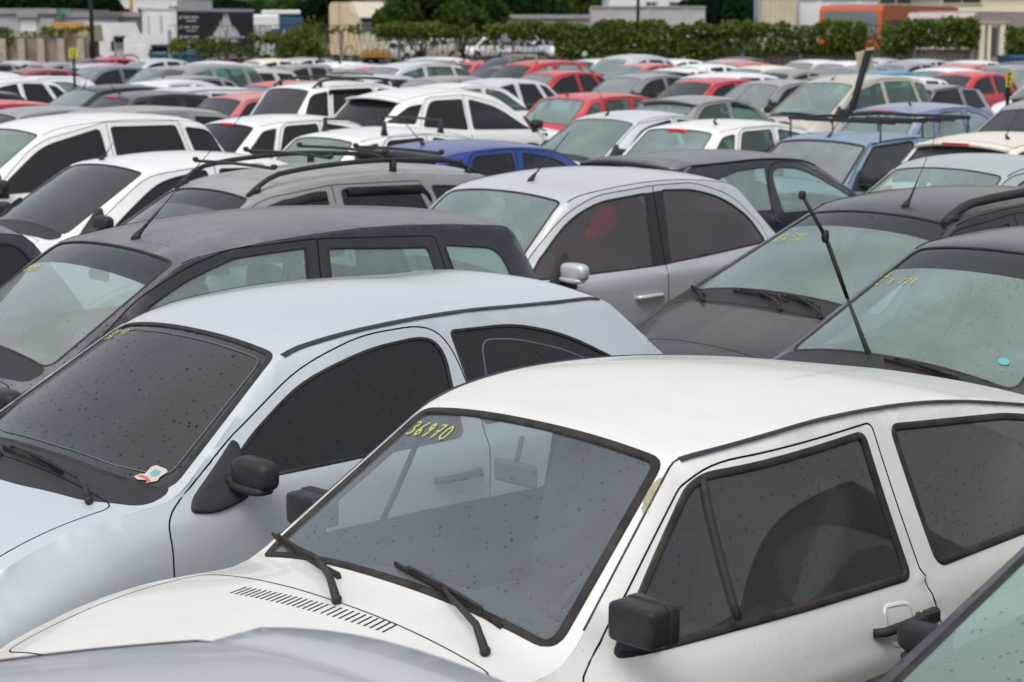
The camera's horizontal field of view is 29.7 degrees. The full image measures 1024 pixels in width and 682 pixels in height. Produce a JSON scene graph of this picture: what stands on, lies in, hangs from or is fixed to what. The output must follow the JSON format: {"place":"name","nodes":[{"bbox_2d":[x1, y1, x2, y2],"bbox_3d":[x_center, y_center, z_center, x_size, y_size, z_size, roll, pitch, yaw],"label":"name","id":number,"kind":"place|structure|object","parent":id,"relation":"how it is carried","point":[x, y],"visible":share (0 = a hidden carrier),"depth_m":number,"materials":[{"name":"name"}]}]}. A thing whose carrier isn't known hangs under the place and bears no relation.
{"place":"outdoors","nodes":[
{"label":"outdoors","id":0,"kind":"place"},
{"bbox_2d":[410,38,458,57],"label":"parked car","id":1,"kind":"object","parent":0,"point":[450,49],"visible":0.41,"depth_m":135.51,"materials":[{"name":"beige paint"}]},
{"bbox_2d":[318,28,751,65],"bbox_3d":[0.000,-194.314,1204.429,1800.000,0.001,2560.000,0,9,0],"label":"ground","id":2,"kind":"structure","parent":0,"point":[412,42],"depth_m":146.38,"materials":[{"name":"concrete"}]},
{"bbox_2d":[0,78,65,102],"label":"hatchback","id":3,"kind":"object","parent":2,"relation":"on","point":[36,90],"visible":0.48,"depth_m":38.29,"materials":[{"name":"white paint"}]},
{"bbox_2d":[0,225,83,318],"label":"station wagon","id":4,"kind":"object","parent":2,"relation":"on","point":[45,289],"visible":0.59,"depth_m":10.34,"materials":[{"name":"grey paint"}]},
{"bbox_2d":[0,33,89,62],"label":"concrete wall","id":5,"kind":"structure","parent":2,"relation":"on","point":[46,48],"depth_m":65.10,"materials":[{"name":"beige concrete"}]},
{"bbox_2d":[0,105,91,122],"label":"hatchback","id":6,"kind":"object","parent":2,"relation":"on","point":[11,114],"visible":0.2,"depth_m":24.87,"materials":[{"name":"grey paint"}]},
{"bbox_2d":[8,68,83,86],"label":"hatchback","id":7,"kind":"object","parent":2,"relation":"on","point":[42,72],"visible":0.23,"depth_m":47.48,"materials":[{"name":"red paint"}]},
{"bbox_2d":[12,76,94,91],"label":"hatchback","id":8,"kind":"object","parent":2,"relation":"on","point":[62,82],"visible":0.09,"depth_m":40.82,"materials":[{"name":"white paint"}]},
{"bbox_2d":[0,8,108,32],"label":"warehouse","id":9,"kind":"structure","parent":2,"relation":"on","point":[22,20],"depth_m":108.50,"materials":[{"name":"grey"}]},
{"bbox_2d":[15,0,124,11],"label":"tree","id":10,"kind":"object","parent":2,"relation":"on","point":[115,5],"visible":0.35,"depth_m":139.78,"materials":[{"name":"green plant"}]},
{"bbox_2d":[50,22,103,57],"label":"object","id":11,"kind":"object","parent":2,"relation":"on","point":[98,34],"visible":0.12,"depth_m":81.29,"materials":[{"name":"metal"}]},
{"bbox_2d":[62,12,122,22],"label":"shed","id":12,"kind":"structure","parent":2,"relation":"on","point":[103,17],"depth_m":111.18,"materials":[{"name":"grey metal"}]},
{"bbox_2d":[48,75,160,106],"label":"hatchback","id":13,"kind":"object","parent":2,"relation":"on","point":[85,96],"visible":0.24,"depth_m":34.51,"materials":[{"name":"black paint"}]},
{"bbox_2d":[76,65,143,84],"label":"hatchback","id":14,"kind":"object","parent":2,"relation":"on","point":[110,74],"visible":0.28,"depth_m":50.70,"materials":[{"name":"grey paint"}]},
{"bbox_2d":[0,112,224,202],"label":"minivan","id":15,"kind":"object","parent":2,"relation":"on","point":[37,152],"visible":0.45,"depth_m":18.11,"materials":[{"name":"white paint"}]},
{"bbox_2d":[99,23,139,57],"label":"truck","id":16,"kind":"object","parent":2,"relation":"on","point":[114,36],"visible":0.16,"depth_m":94.12,"materials":[{"name":"white metal"}]},
{"bbox_2d":[0,143,286,262],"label":"hatchback","id":17,"kind":"object","parent":2,"relation":"on","point":[82,197],"visible":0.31,"depth_m":15.20,"materials":[{"name":"white paint"}]},
{"bbox_2d":[62,105,229,124],"bbox_3d":[-5.160,-2.146,23.960,4.187,1.496,1.822,-8,12,-41],"label":"station wagon","id":18,"kind":"object","parent":2,"relation":"on","point":[203,116],"visible":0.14,"depth_m":24.04,"materials":[{"name":"grey paint"}]},
{"bbox_2d":[108,33,183,59],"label":"truck","id":19,"kind":"object","parent":2,"relation":"on","point":[139,46],"visible":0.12,"depth_m":90.17,"materials":[{"name":"white metal"}]},
{"bbox_2d":[118,66,175,83],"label":"hatchback","id":20,"kind":"object","parent":2,"relation":"on","point":[145,74],"visible":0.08,"depth_m":50.62,"materials":[{"name":"grey paint"}]},
{"bbox_2d":[88,78,209,107],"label":"hatchback","id":21,"kind":"object","parent":2,"relation":"on","point":[168,98],"visible":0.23,"depth_m":30.91,"materials":[{"name":"grey paint"}]},
{"bbox_2d":[126,58,187,70],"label":"hatchback","id":22,"kind":"object","parent":2,"relation":"on","point":[149,63],"visible":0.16,"depth_m":61.29,"materials":[{"name":"silver paint"}]},
{"bbox_2d":[119,0,211,11],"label":"depot","id":23,"kind":"structure","parent":2,"relation":"on","point":[138,5],"depth_m":167.52,"materials":[{"name":"white concrete"}]},
{"bbox_2d":[130,79,217,87],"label":"hatchback","id":24,"kind":"object","parent":2,"relation":"on","point":[164,83],"visible":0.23,"depth_m":37.34,"materials":[{"name":"white paint"}]},
{"bbox_2d":[148,52,202,61],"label":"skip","id":25,"kind":"object","parent":2,"relation":"on","point":[165,55],"visible":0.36,"depth_m":69.26,"materials":[{"name":"teal paint"}]},
{"bbox_2d":[146,67,237,86],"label":"hatchback","id":26,"kind":"object","parent":2,"relation":"on","point":[218,81],"visible":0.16,"depth_m":40.68,"materials":[{"name":"grey paint"}]},
{"bbox_2d":[155,86,253,96],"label":"hatchback","id":27,"kind":"object","parent":2,"relation":"on","point":[210,91],"visible":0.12,"depth_m":33.53,"materials":[{"name":"silver paint"}]},
{"bbox_2d":[147,63,263,86],"bbox_3d":[-7.178,-5.353,43.085,3.935,1.657,1.861,-8,12,-42],"label":"minivan","id":28,"kind":"object","parent":2,"relation":"on","point":[240,75],"visible":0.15,"depth_m":42.89,"materials":[{"name":"grey paint"}]},
{"bbox_2d":[141,8,275,59],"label":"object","id":29,"kind":"object","parent":2,"relation":"on","point":[157,20],"visible":0.56,"depth_m":100.43,"materials":[{"name":"grey"}]},
{"bbox_2d":[197,92,264,117],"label":"hatchback","id":30,"kind":"object","parent":2,"relation":"on","point":[234,105],"visible":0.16,"depth_m":30.05,"materials":[{"name":"red paint"}]},
{"bbox_2d":[212,0,262,13],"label":"tree","id":31,"kind":"object","parent":2,"relation":"on","point":[229,4],"visible":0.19,"depth_m":291.93,"materials":[{"name":"green plant"}]},
{"bbox_2d":[0,627,504,681],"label":"station wagon","id":32,"kind":"object","parent":2,"relation":"on","point":[274,654],"visible":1,"depth_m":3.27,"materials":[{"name":"silver paint"}]},
{"bbox_2d":[50,142,485,308],"bbox_3d":[-1.770,-0.524,13.591,4.188,1.640,1.824,-8,12,-40],"label":"station wagon","id":33,"kind":"object","parent":2,"relation":"on","point":[376,180],"visible":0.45,"depth_m":13.30,"materials":[{"name":"grey paint"}]},
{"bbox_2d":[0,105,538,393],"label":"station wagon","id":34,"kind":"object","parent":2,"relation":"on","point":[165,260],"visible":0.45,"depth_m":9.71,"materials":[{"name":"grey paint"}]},
{"bbox_2d":[254,68,298,81],"bbox_3d":[-6.776,-5.707,45.752,4.182,1.496,1.822,-8,12,-40],"label":"station wagon","id":35,"kind":"object","parent":2,"relation":"on","point":[267,74],"visible":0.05,"depth_m":45.82,"materials":[{"name":"silver paint"}]},
{"bbox_2d":[241,80,320,91],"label":"hatchback","id":36,"kind":"object","parent":2,"relation":"on","point":[261,86],"visible":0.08,"depth_m":37.30,"materials":[{"name":"red paint"}]},
{"bbox_2d":[204,114,361,158],"bbox_3d":[-2.330,-2.043,23.476,3.838,1.449,1.820,-8,12,-41],"label":"hatchback","id":37,"kind":"object","parent":2,"relation":"on","point":[279,132],"visible":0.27,"depth_m":22.35,"materials":[{"name":"white paint"}]},
{"bbox_2d":[255,0,328,27],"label":"tree","id":38,"kind":"object","parent":2,"relation":"on","point":[282,4],"visible":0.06,"depth_m":292.62,"materials":[{"name":"green plant"}]},
{"bbox_2d":[265,15,332,60],"bbox_3d":[-7.123,-9.497,64.874,2.297,2.817,1.941,0,9,0],"label":"bush","id":39,"kind":"object","parent":2,"relation":"on","point":[309,41],"visible":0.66,"depth_m":64.45,"materials":[{"name":"green plant"}]},
{"bbox_2d":[269,64,333,79],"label":"hatchback","id":40,"kind":"object","parent":2,"relation":"on","point":[304,69],"visible":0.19,"depth_m":52.62,"materials":[{"name":"grey paint"}]},
{"bbox_2d":[250,72,400,116],"bbox_3d":[-2.323,-3.267,29.945,3.940,1.778,1.861,-8,12,-41],"label":"minivan","id":41,"kind":"object","parent":2,"relation":"on","point":[325,97],"visible":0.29,"depth_m":28.83,"materials":[{"name":"white paint"}]},
{"bbox_2d":[285,0,367,37],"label":"tree","id":42,"kind":"object","parent":2,"relation":"on","point":[311,8],"visible":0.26,"depth_m":282.76,"materials":[{"name":"green plant"}]},
{"bbox_2d":[0,269,662,648],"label":"hatchback","id":43,"kind":"object","parent":2,"relation":"on","point":[194,435],"visible":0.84,"depth_m":7.13,"materials":[{"name":"silver paint"}]},
{"bbox_2d":[320,2,390,61],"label":"building","id":44,"kind":"structure","parent":2,"relation":"on","point":[351,13],"depth_m":127.53,"materials":[{"name":"beige paint"}]},
{"bbox_2d":[274,115,468,163],"bbox_3d":[-0.944,-1.627,20.633,3.838,1.545,1.820,-8,12,-40],"label":"hatchback","id":45,"kind":"object","parent":2,"relation":"on","point":[381,133],"visible":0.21,"depth_m":19.86,"materials":[{"name":"white paint"}]},
{"bbox_2d":[335,74,415,85],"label":"hatchback","id":46,"kind":"object","parent":2,"relation":"on","point":[399,80],"visible":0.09,"depth_m":41.32,"materials":[{"name":"silver paint"}]},
{"bbox_2d":[366,62,466,82],"bbox_3d":[-2.581,-5.622,44.732,3.940,1.658,1.861,-8,12,-40],"label":"minivan","id":47,"kind":"object","parent":2,"relation":"on","point":[417,69],"visible":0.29,"depth_m":44.48,"materials":[{"name":"silver paint"}]},
{"bbox_2d":[370,0,470,57],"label":"tree","id":48,"kind":"object","parent":2,"relation":"on","point":[449,12],"visible":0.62,"depth_m":109.42,"materials":[{"name":"green plant"}]},
{"bbox_2d":[400,75,483,87],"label":"hatchback","id":49,"kind":"object","parent":2,"relation":"on","point":[421,81],"visible":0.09,"depth_m":40.47,"materials":[{"name":"grey paint"}]},
{"bbox_2d":[333,87,558,145],"bbox_3d":[-0.814,-2.745,27.139,4.340,1.654,1.954,-8,12,-41],"label":"suv","id":50,"kind":"object","parent":2,"relation":"on","point":[469,114],"visible":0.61,"depth_m":26.20,"materials":[{"name":"white paint"}]},
{"bbox_2d":[354,119,579,175],"bbox_3d":[-0.053,-1.309,18.308,3.838,1.668,1.820,-8,12,-41],"label":"hatchback","id":51,"kind":"object","parent":2,"relation":"on","point":[488,157],"visible":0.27,"depth_m":17.43,"materials":[{"name":"blue paint"}]},
{"bbox_2d":[430,0,512,58],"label":"tree","id":52,"kind":"object","parent":2,"relation":"on","point":[485,12],"visible":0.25,"depth_m":113.64,"materials":[{"name":"green plant"}]},
{"bbox_2d":[416,83,535,116],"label":"hatchback","id":53,"kind":"object","parent":2,"relation":"on","point":[515,104],"visible":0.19,"depth_m":35.45,"materials":[{"name":"white paint"}]},
{"bbox_2d":[458,37,502,59],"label":"parked car","id":54,"kind":"object","parent":2,"relation":"on","point":[482,48],"visible":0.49,"depth_m":141.23,"materials":[{"name":"white paint"}]},
{"bbox_2d":[414,0,564,39],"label":"tree","id":55,"kind":"object","parent":2,"relation":"on","point":[521,7],"visible":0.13,"depth_m":154.75,"materials":[{"name":"green plant"}]},
{"bbox_2d":[461,78,556,104],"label":"hatchback","id":56,"kind":"object","parent":2,"relation":"on","point":[528,92],"visible":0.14,"depth_m":38.35,"materials":[{"name":"silver paint"}]},
{"bbox_2d":[0,354,1023,681],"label":"hatchback","id":57,"kind":"object","parent":2,"relation":"on","point":[698,518],"visible":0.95,"depth_m":5.80,"materials":[{"name":"beige paint"}]},
{"bbox_2d":[465,52,561,75],"bbox_3d":[-0.114,-7.172,53.910,4.334,1.756,1.954,-8,12,-40],"label":"suv","id":58,"kind":"object","parent":2,"relation":"on","point":[499,61],"visible":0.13,"depth_m":53.67,"materials":[{"name":"black paint"}]},
{"bbox_2d":[451,15,588,57],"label":"boundary shed","id":59,"kind":"structure","parent":2,"relation":"on","point":[581,19],"depth_m":147.76,"materials":[{"name":"grey metal"}]},
{"bbox_2d":[499,40,544,56],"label":"parked car","id":60,"kind":"object","parent":2,"relation":"on","point":[524,47],"visible":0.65,"depth_m":139.98,"materials":[{"name":"silver paint"}]},
{"bbox_2d":[488,54,590,78],"bbox_3d":[0.441,-6.117,47.344,3.940,1.792,1.861,-8,12,-40],"label":"minivan","id":61,"kind":"object","parent":2,"relation":"on","point":[517,70],"visible":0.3,"depth_m":46.91,"materials":[{"name":"red paint"}]},
{"bbox_2d":[520,70,605,94],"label":"hatchback","id":62,"kind":"object","parent":2,"relation":"on","point":[571,81],"visible":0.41,"depth_m":45.13,"materials":[{"name":"red paint"}]},
{"bbox_2d":[530,0,601,14],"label":"tree","id":63,"kind":"object","parent":2,"relation":"on","point":[576,7],"visible":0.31,"depth_m":159.71,"materials":[{"name":"green plant"}]},
{"bbox_2d":[167,25,973,67],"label":"chain link fence","id":64,"kind":"object","parent":2,"relation":"on","point":[399,40],"visible":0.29,"depth_m":65.25,"materials":[{"name":"black metal"}]},
{"bbox_2d":[0,15,1023,62],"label":"vines","id":65,"kind":"object","parent":64,"relation":"attached to","point":[648,38],"visible":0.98,"depth_m":65.01,"materials":[{"name":"green plant"}]},
{"bbox_2d":[399,132,774,325],"bbox_3d":[0.269,-0.484,12.867,3.516,1.796,2.005,-8,12,-40],"label":"hatchback","id":66,"kind":"object","parent":2,"relation":"on","point":[633,246],"visible":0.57,"depth_m":12.47,"materials":[{"name":"silver paint"}]},
{"bbox_2d":[525,81,650,130],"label":"hatchback","id":67,"kind":"object","parent":2,"relation":"on","point":[559,112],"visible":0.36,"depth_m":30.08,"materials":[{"name":"red paint"}]},
{"bbox_2d":[526,89,699,164],"bbox_3d":[1.359,-2.305,24.226,4.235,1.725,1.848,-8,12,-40],"label":"sedan","id":68,"kind":"object","parent":2,"relation":"on","point":[603,134],"visible":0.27,"depth_m":24.36,"materials":[{"name":"silver paint"}]},
{"bbox_2d":[580,73,682,97],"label":"hatchback","id":69,"kind":"object","parent":2,"relation":"on","point":[644,84],"visible":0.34,"depth_m":42.33,"materials":[{"name":"grey paint"}]},
{"bbox_2d":[589,54,673,76],"bbox_3d":[3.232,-7.593,56.799,4.334,1.654,1.954,-8,12,-40],"label":"suv","id":70,"kind":"object","parent":2,"relation":"on","point":[606,65],"visible":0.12,"depth_m":56.87,"materials":[{"name":"silver paint"}]},
{"bbox_2d":[603,63,675,78],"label":"hatchback","id":71,"kind":"object","parent":2,"relation":"on","point":[624,69],"visible":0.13,"depth_m":54.54,"materials":[{"name":"red paint"}]},
{"bbox_2d":[589,6,705,55],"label":"trailer","id":72,"kind":"object","parent":2,"relation":"on","point":[675,15],"visible":0.24,"depth_m":98.59,"materials":[{"name":"white metal"}]},
{"bbox_2d":[648,77,752,98],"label":"hatchback","id":73,"kind":"object","parent":2,"relation":"on","point":[717,86],"visible":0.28,"depth_m":38.56,"materials":[{"name":"red paint"}]},
{"bbox_2d":[673,63,738,71],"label":"hatchback","id":74,"kind":"object","parent":2,"relation":"on","point":[720,68],"visible":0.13,"depth_m":53.15,"materials":[{"name":"white paint"}]},
{"bbox_2d":[637,95,789,124],"bbox_3d":[3.067,-3.074,29.821,4.235,1.437,1.848,-8,12,-42],"label":"sedan","id":75,"kind":"object","parent":2,"relation":"on","point":[704,107],"visible":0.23,"depth_m":29.14,"materials":[{"name":"grey paint"}]},
{"bbox_2d":[676,0,753,48],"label":"tree","id":76,"kind":"object","parent":2,"relation":"on","point":[717,12],"visible":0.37,"depth_m":115.92,"materials":[{"name":"green plant"}]},
{"bbox_2d":[651,72,778,96],"bbox_3d":[4.260,-5.045,41.701,4.182,1.496,1.822,-8,12,-41],"label":"station wagon","id":77,"kind":"object","parent":2,"relation":"on","point":[750,76],"visible":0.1,"depth_m":41.61,"materials":[{"name":"white paint"}]},
{"bbox_2d":[623,89,809,180],"bbox_3d":[2.825,-2.047,22.234,3.838,1.858,1.820,-8,12,-40],"label":"hatchback","id":78,"kind":"object","parent":2,"relation":"on","point":[749,135],"visible":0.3,"depth_m":21.39,"materials":[{"name":"white paint"}]},
{"bbox_2d":[580,149,856,233],"bbox_3d":[2.063,-0.985,17.040,3.948,1.438,1.930,-8,12,-40],"label":"hatchback","id":79,"kind":"object","parent":2,"relation":"on","point":[775,210],"visible":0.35,"depth_m":16.24,"materials":[{"name":"grey paint"}]},
{"bbox_2d":[729,65,795,72],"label":"hatchback","id":80,"kind":"object","parent":2,"relation":"on","point":[755,68],"visible":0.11,"depth_m":51.16,"materials":[{"name":"beige paint"}]},
{"bbox_2d":[723,79,807,115],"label":"hatchback","id":81,"kind":"object","parent":2,"relation":"on","point":[760,94],"visible":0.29,"depth_m":37.77,"materials":[{"name":"grey paint"}]},
{"bbox_2d":[757,0,796,48],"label":"container","id":82,"kind":"object","parent":2,"relation":"on","point":[771,12],"visible":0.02,"depth_m":86.77,"materials":[{"name":"beige paint"}]},
{"bbox_2d":[758,69,821,79],"bbox_3d":[6.550,-5.932,47.314,4.222,1.436,1.848,-9,13,-42],"label":"sedan","id":83,"kind":"object","parent":2,"relation":"on","point":[798,74],"visible":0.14,"depth_m":46.90,"materials":[{"name":"grey paint"}]},
{"bbox_2d":[673,49,969,65],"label":"wall","id":84,"kind":"structure","parent":2,"relation":"on","point":[891,56],"depth_m":65.65,"materials":[{"name":"concrete"}]},
{"bbox_2d":[634,119,1023,358],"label":"station wagon","id":85,"kind":"object","parent":2,"relation":"on","point":[776,294],"visible":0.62,"depth_m":11.10,"materials":[{"name":"black paint"}]},
{"bbox_2d":[797,0,877,47],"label":"building","id":86,"kind":"structure","parent":2,"relation":"on","point":[808,12],"depth_m":88.69,"materials":[{"name":"white paint"}]},
{"bbox_2d":[722,111,970,196],"bbox_3d":[3.349,-1.610,20.351,3.799,1.602,1.882,-8,12,-41],"label":"hatchback","id":87,"kind":"object","parent":2,"relation":"on","point":[859,162],"visible":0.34,"depth_m":20.20,"materials":[{"name":"blue paint"}]},
{"bbox_2d":[764,64,933,132],"bbox_3d":[5.683,-3.816,33.115,3.940,1.840,1.861,-8,12,-40],"label":"minivan","id":88,"kind":"object","parent":2,"relation":"on","point":[827,95],"visible":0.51,"depth_m":32.96,"materials":[{"name":"beige paint"}]},
{"bbox_2d":[842,47,873,130],"bbox_3d":[4.712,-3.046,27.367,0.816,2.198,0.320,0,9,0],"label":"leaning post","id":89,"kind":"object","parent":2,"relation":"on","point":[864,59],"visible":0.36,"depth_m":27.25,"materials":[{"name":"black metal"}]},
{"bbox_2d":[818,4,957,48],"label":"bus","id":90,"kind":"object","parent":2,"relation":"on","point":[880,14],"visible":0.08,"depth_m":74.84,"materials":[{"name":"orange paint"}]},
{"bbox_2d":[772,191,1023,442],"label":"hatchback","id":91,"kind":"object","parent":2,"relation":"on","point":[981,342],"visible":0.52,"depth_m":9.45,"materials":[{"name":"black paint"}]},
{"bbox_2d":[876,62,936,72],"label":"hatchback","id":92,"kind":"object","parent":2,"relation":"on","point":[908,66],"visible":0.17,"depth_m":55.56,"materials":[{"name":"grey paint"}]},
{"bbox_2d":[838,76,991,137],"bbox_3d":[6.008,-2.795,26.955,3.838,1.812,1.820,-8,12,-41],"label":"hatchback","id":93,"kind":"object","parent":2,"relation":"on","point":[946,128],"visible":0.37,"depth_m":26.15,"materials":[{"name":"blue paint"}]},
{"bbox_2d":[820,153,1023,205],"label":"sedan","id":94,"kind":"object","parent":2,"relation":"on","point":[978,168],"visible":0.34,"depth_m":15.91,"materials":[{"name":"grey paint"}]},
{"bbox_2d":[864,547,1023,681],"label":"hatchback","id":95,"kind":"object","parent":2,"relation":"on","point":[930,654],"visible":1,"depth_m":4.91,"materials":[{"name":"black paint"}]},
{"bbox_2d":[913,67,978,77],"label":"hatchback","id":96,"kind":"object","parent":2,"relation":"on","point":[929,72],"visible":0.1,"depth_m":48.70,"materials":[{"name":"white paint"}]},
{"bbox_2d":[880,107,1023,190],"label":"hatchback","id":97,"kind":"object","parent":2,"relation":"on","point":[1005,142],"visible":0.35,"depth_m":18.73,"materials":[{"name":"beige paint"}]},
{"bbox_2d":[923,84,993,131],"bbox_3d":[7.648,-4.212,36.983,3.799,1.374,1.882,-8,12,-40],"label":"station wagon","id":98,"kind":"object","parent":2,"relation":"on","point":[959,95],"visible":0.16,"depth_m":36.86,"materials":[{"name":"grey paint"}]},
{"bbox_2d":[931,71,1020,106],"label":"hatchback","id":99,"kind":"object","parent":2,"relation":"on","point":[991,86],"visible":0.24,"depth_m":44.08,"materials":[{"name":"red paint"}]},
{"bbox_2d":[977,21,1008,60],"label":"gateway","id":100,"kind":"object","parent":2,"relation":"on","point":[1002,27],"visible":0.52,"depth_m":65.09,"materials":[{"name":"beige paint"}]},
{"bbox_2d":[972,100,1023,132],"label":"suv","id":101,"kind":"object","parent":2,"relation":"on","point":[1003,118],"visible":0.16,"depth_m":22.93,"materials":[{"name":"grey paint"}]},
{"bbox_2d":[602,0,680,5],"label":"white block","id":102,"kind":"structure","parent":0,"point":[642,3],"depth_m":147.76,"materials":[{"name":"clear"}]},
{"bbox_2d":[895,11,1023,61],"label":"building","id":103,"kind":"structure","parent":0,"point":[1015,20],"depth_m":70.74,"materials":[{"name":"beige paint"}]},
{"bbox_2d":[910,0,1023,11],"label":"cream block","id":104,"kind":"structure","parent":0,"point":[993,5],"depth_m":128.10,"materials":[{"name":"paint"}]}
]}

